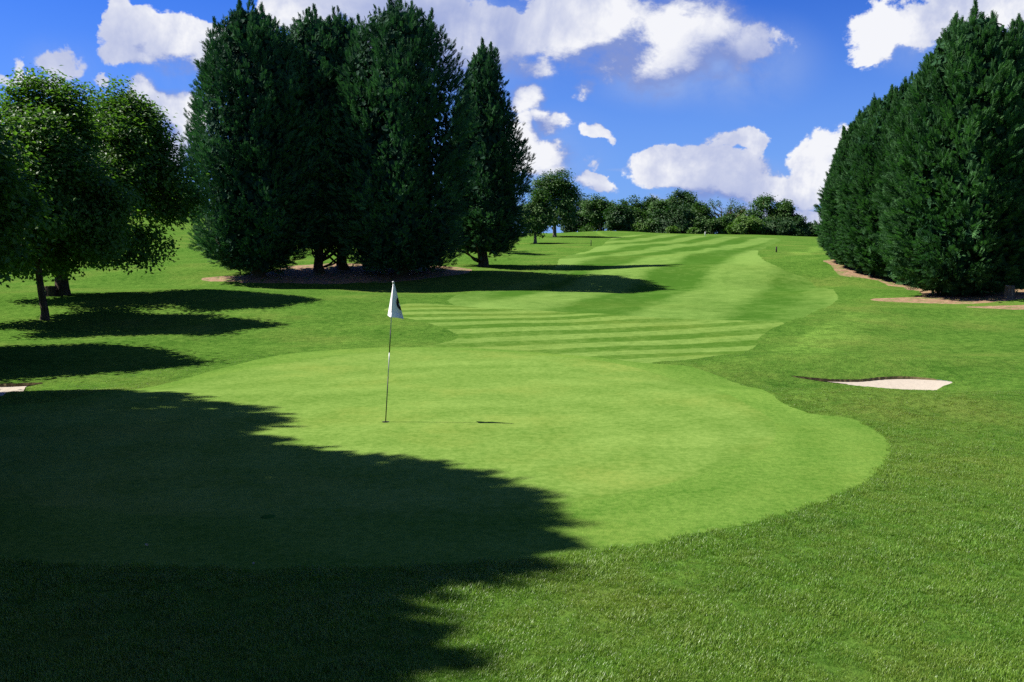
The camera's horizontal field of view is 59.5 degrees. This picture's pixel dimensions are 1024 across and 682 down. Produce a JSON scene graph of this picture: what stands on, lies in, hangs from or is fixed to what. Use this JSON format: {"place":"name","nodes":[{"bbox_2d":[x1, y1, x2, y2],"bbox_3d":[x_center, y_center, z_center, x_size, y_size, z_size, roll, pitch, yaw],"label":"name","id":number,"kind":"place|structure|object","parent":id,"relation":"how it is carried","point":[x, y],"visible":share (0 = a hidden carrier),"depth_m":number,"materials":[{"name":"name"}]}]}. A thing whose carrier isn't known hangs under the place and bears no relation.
{"place":"outdoors","nodes":[
{"label":"outdoors","id":0,"kind":"place"},
{"bbox_2d":[0,350,775,519],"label":"putting green ground","id":1,"kind":"structure","parent":0,"point":[463,432],"depth_m":12.52,"materials":[{"name":"green plant"}]},
{"bbox_2d":[261,514,275,518],"bbox_3d":[-2.390,1.719,8.780,0.140,0.012,0.140,0,5,0],"label":"sprinkler head","id":2,"kind":"object","parent":1,"relation":"on","point":[269,516],"visible":1,"depth_m":8.76},
{"bbox_3d":[-1.947,1.242,13.803,0.116,0.002,0.116,0,5,0],"label":"golf hole","id":3,"kind":"object","parent":1,"relation":"in","visible":0},
{"bbox_2d":[385,281,403,421],"bbox_3d":[-1.819,0.180,13.853,0.277,2.203,0.327,0,5,0],"label":"golf flagstick","id":4,"kind":"object","parent":3,"relation":"in","point":[395,311],"visible":0.98,"depth_m":13.87,"materials":[{"name":"fabric"}]},
{"bbox_2d":[0,347,890,569],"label":"putting green fringe","id":5,"kind":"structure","parent":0,"point":[803,458],"depth_m":8.65,"materials":[{"name":"green plant"}]},
{"bbox_2d":[0,379,951,395],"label":"bunker sand ground","id":6,"kind":"structure","parent":0,"point":[915,384],"depth_m":18.70,"materials":[{"name":"beige sand"}]},
{"bbox_2d":[0,383,42,387],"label":"bunker lip","id":7,"kind":"object","parent":6,"relation":"on","point":[16,384],"visible":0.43,"depth_m":18.58,"materials":[{"name":"brown soil"}]},
{"bbox_2d":[793,376,949,384],"bbox_3d":[7.607,0.905,19.017,3.157,0.284,0.849,2,6,22],"label":"bunker lip","id":8,"kind":"object","parent":6,"relation":"on","point":[861,380],"visible":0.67,"depth_m":19.11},
{"bbox_2d":[0,215,1023,681],"bbox_3d":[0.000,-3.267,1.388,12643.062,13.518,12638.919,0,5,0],"label":"rough grass ground","id":9,"kind":"structure","parent":0,"point":[180,313],"depth_m":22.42,"materials":[{"name":"green plant"}]},
{"bbox_2d":[0,95,75,284],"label":"maple tree","id":10,"kind":"object","parent":9,"relation":"on","point":[18,204],"visible":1,"depth_m":22.30,"materials":[{"name":"green plant"}]},
{"bbox_2d":[44,286,56,296],"bbox_3d":[-17.872,-1.899,34.766,0.524,0.495,0.496,0,5,0],"label":"tree stump","id":11,"kind":"object","parent":9,"relation":"on","point":[50,290],"visible":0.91,"depth_m":34.59,"materials":[{"name":"plant"}]},
{"bbox_2d":[0,65,150,319],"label":"maple tree","id":12,"kind":"object","parent":9,"relation":"on","point":[96,216],"visible":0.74,"depth_m":28.11,"materials":[{"name":"green plant"}]},
{"bbox_2d":[9,73,222,295],"bbox_3d":[-16.137,-5.951,34.581,8.863,8.736,7.110,-3,6,-31],"label":"maple tree","id":13,"kind":"object","parent":9,"relation":"on","point":[139,141],"visible":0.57,"depth_m":34.38,"materials":[{"name":"green plant"}]},
{"bbox_2d":[440,37,536,266],"bbox_3d":[-2.032,-12.172,58.770,7.022,15.065,7.054,5,8,45],"label":"leylandii tree","id":14,"kind":"object","parent":9,"relation":"on","point":[492,220],"visible":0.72,"depth_m":57.01,"materials":[{"name":"green plant"}]},
{"bbox_2d":[516,187,555,242],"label":"broadleaf tree","id":15,"kind":"object","parent":9,"relation":"on","point":[540,217],"visible":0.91,"depth_m":125.71,"materials":[{"name":"green plant"}]},
{"bbox_2d":[524,168,584,236],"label":"broadleaf tree","id":16,"kind":"object","parent":9,"relation":"on","point":[564,197],"visible":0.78,"depth_m":168.18,"materials":[{"name":"green plant"}]},
{"bbox_2d":[559,192,593,232],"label":"broadleaf tree","id":17,"kind":"object","parent":9,"relation":"on","point":[573,228],"visible":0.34,"depth_m":250.52,"materials":[{"name":"green plant"}]},
{"bbox_2d":[576,193,618,231],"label":"broadleaf tree","id":18,"kind":"object","parent":9,"relation":"on","point":[595,207],"visible":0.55,"depth_m":230.28,"materials":[{"name":"green plant"}]},
{"bbox_2d":[601,203,635,230],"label":"broadleaf tree","id":19,"kind":"object","parent":9,"relation":"on","point":[620,217],"visible":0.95,"depth_m":211.69,"materials":[{"name":"green plant"}]},
{"bbox_2d":[616,194,650,231],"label":"broadleaf tree","id":20,"kind":"object","parent":9,"relation":"on","point":[637,204],"visible":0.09,"depth_m":259.07,"materials":[{"name":"green plant"}]},
{"bbox_2d":[630,222,647,231],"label":"bush","id":21,"kind":"object","parent":9,"relation":"on","point":[638,227],"visible":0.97,"depth_m":209.63,"materials":[{"name":"green plant"}]},
{"bbox_2d":[630,206,658,232],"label":"broadleaf tree","id":22,"kind":"object","parent":9,"relation":"on","point":[641,217],"visible":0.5,"depth_m":227.96,"materials":[{"name":"green plant"}]},
{"bbox_2d":[641,193,657,210],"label":"broadleaf tree","id":23,"kind":"object","parent":9,"relation":"on","point":[650,199],"visible":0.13,"depth_m":262.39,"materials":[{"name":"green plant"}]},
{"bbox_2d":[644,194,686,213],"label":"broadleaf tree","id":24,"kind":"object","parent":9,"relation":"on","point":[658,204],"visible":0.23,"depth_m":252.49,"materials":[{"name":"green plant"}]},
{"bbox_2d":[665,225,680,233],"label":"bush","id":25,"kind":"object","parent":9,"relation":"on","point":[674,229],"visible":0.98,"depth_m":209.76,"materials":[{"name":"green plant"}]},
{"bbox_2d":[649,202,698,233],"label":"broadleaf tree","id":26,"kind":"object","parent":9,"relation":"on","point":[669,216],"visible":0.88,"depth_m":224.14,"materials":[{"name":"green plant"}]},
{"bbox_2d":[666,188,715,232],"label":"broadleaf tree","id":27,"kind":"object","parent":9,"relation":"on","point":[689,197],"visible":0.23,"depth_m":256.50,"materials":[{"name":"green plant"}]},
{"bbox_2d":[686,227,701,233],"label":"bush","id":28,"kind":"object","parent":9,"relation":"on","point":[693,230],"visible":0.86,"depth_m":209.88,"materials":[{"name":"green plant"}]},
{"bbox_2d":[682,200,715,233],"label":"broadleaf tree","id":29,"kind":"object","parent":9,"relation":"on","point":[702,212],"visible":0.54,"depth_m":235.66,"materials":[{"name":"green plant"}]},
{"bbox_2d":[701,213,738,234],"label":"broadleaf tree","id":30,"kind":"object","parent":9,"relation":"on","point":[718,225],"visible":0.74,"depth_m":231.83,"materials":[{"name":"green plant"}]},
{"bbox_2d":[705,197,745,217],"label":"half bare tree","id":31,"kind":"object","parent":9,"relation":"on","point":[730,210],"visible":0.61,"depth_m":247.12,"materials":[{"name":"green plant"}]},
{"bbox_2d":[722,207,747,234],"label":"broadleaf tree","id":32,"kind":"object","parent":9,"relation":"on","point":[734,214],"visible":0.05,"depth_m":251.07,"materials":[{"name":"green plant"}]},
{"bbox_2d":[725,213,766,234],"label":"broadleaf tree","id":33,"kind":"object","parent":9,"relation":"on","point":[751,225],"visible":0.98,"depth_m":217.92,"materials":[{"name":"green plant"}]},
{"bbox_2d":[734,192,794,221],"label":"broadleaf tree","id":34,"kind":"object","parent":9,"relation":"on","point":[762,204],"visible":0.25,"depth_m":243.37,"materials":[{"name":"green plant"}]},
{"bbox_2d":[762,215,798,235],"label":"broadleaf tree","id":35,"kind":"object","parent":9,"relation":"on","point":[781,226],"visible":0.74,"depth_m":220.65,"materials":[{"name":"green plant"}]},
{"bbox_2d":[765,198,800,219],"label":"broadleaf tree","id":36,"kind":"object","parent":9,"relation":"on","point":[787,208],"visible":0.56,"depth_m":239.90,"materials":[{"name":"green plant"}]},
{"bbox_2d":[785,213,810,236],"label":"broadleaf tree","id":37,"kind":"object","parent":9,"relation":"on","point":[801,225],"visible":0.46,"depth_m":235.80,"materials":[{"name":"green plant"}]},
{"bbox_2d":[807,222,820,236],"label":"broadleaf tree","id":38,"kind":"object","parent":9,"relation":"on","point":[812,229],"visible":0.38,"depth_m":257.84,"materials":[{"name":"green plant"}]},
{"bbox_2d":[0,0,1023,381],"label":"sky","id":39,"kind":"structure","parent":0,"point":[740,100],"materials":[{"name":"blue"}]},
{"bbox_2d":[384,303,783,362],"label":"approach ground","id":40,"kind":"structure","parent":0,"point":[633,338],"depth_m":26.54,"materials":[{"name":"green plant"}]},
{"bbox_2d":[202,260,1023,309],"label":"bare earth ground","id":41,"kind":"structure","parent":0,"point":[306,274],"depth_m":49.60,"materials":[{"name":"brown soil"}]},
{"bbox_2d":[178,0,343,277],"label":"leylandii tree","id":42,"kind":"object","parent":41,"relation":"on","point":[242,164],"visible":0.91,"depth_m":47.35,"materials":[{"name":"green plant"}]},
{"bbox_2d":[263,3,374,272],"bbox_3d":[-10.903,-11.407,51.273,7.331,15.384,7.188,0,5,0],"label":"leylandii tree","id":43,"kind":"object","parent":41,"relation":"on","point":[310,37],"visible":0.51,"depth_m":49.41,"materials":[{"name":"green plant"}]},
{"bbox_2d":[305,5,382,269],"bbox_3d":[-10.185,-11.709,52.450,6.548,15.424,6.597,0,5,0],"label":"leylandii tree","id":44,"kind":"object","parent":41,"relation":"on","point":[340,26],"visible":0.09,"depth_m":50.70,"materials":[{"name":"green plant"}]},
{"bbox_2d":[317,0,483,275],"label":"leylandii tree","id":45,"kind":"object","parent":41,"relation":"on","point":[402,229],"visible":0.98,"depth_m":48.31,"materials":[{"name":"green plant"}]},
{"bbox_2d":[813,138,841,258],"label":"leylandii tree","id":46,"kind":"object","parent":41,"relation":"on","point":[820,231],"visible":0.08,"depth_m":54.46,"materials":[{"name":"green plant"}]},
{"bbox_2d":[819,108,861,268],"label":"leylandii tree","id":47,"kind":"object","parent":41,"relation":"on","point":[830,218],"visible":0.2,"depth_m":52.05,"materials":[{"name":"green plant"}]},
{"bbox_2d":[833,95,877,273],"bbox_3d":[20.267,-8.710,50.335,4.208,10.371,4.092,0,5,0],"label":"leylandii tree","id":48,"kind":"object","parent":41,"relation":"on","point":[864,120],"visible":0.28,"depth_m":50.17,"materials":[{"name":"green plant"}]},
{"bbox_2d":[843,84,894,278],"bbox_3d":[20.616,-8.630,49.213,4.647,10.799,4.711,0,5,0],"label":"leylandii tree","id":49,"kind":"object","parent":41,"relation":"on","point":[874,132],"visible":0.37,"depth_m":48.68,"materials":[{"name":"green plant"}]},
{"bbox_2d":[861,70,912,279],"bbox_3d":[21.363,-8.696,48.234,5.083,11.491,5.405,0,5,0],"label":"leylandii tree","id":50,"kind":"object","parent":41,"relation":"on","point":[895,105],"visible":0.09,"depth_m":47.77,"materials":[{"name":"green plant"}]},
{"bbox_2d":[871,63,929,283],"bbox_3d":[21.628,-8.666,46.571,5.704,12.248,5.673,0,5,0],"label":"leylandii tree","id":51,"kind":"object","parent":41,"relation":"on","point":[878,182],"visible":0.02,"depth_m":46.76,"materials":[{"name":"green plant"}]},
{"bbox_2d":[869,0,1023,296],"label":"leylandii tree","id":52,"kind":"object","parent":41,"relation":"on","point":[957,225],"visible":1,"depth_m":35.66,"materials":[{"name":"green plant"}]},
{"bbox_2d":[1003,285,1014,298],"bbox_3d":[19.654,-1.900,35.405,0.456,0.638,0.487,0,5,0],"label":"tree stump","id":53,"kind":"object","parent":41,"relation":"on","point":[1009,292],"visible":0.88,"depth_m":35.29,"materials":[{"name":"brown wood"}]},
{"bbox_2d":[447,235,837,322],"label":"fairway ground","id":54,"kind":"structure","parent":0,"point":[696,277],"depth_m":48.36,"materials":[{"name":"green plant"}]}
]}

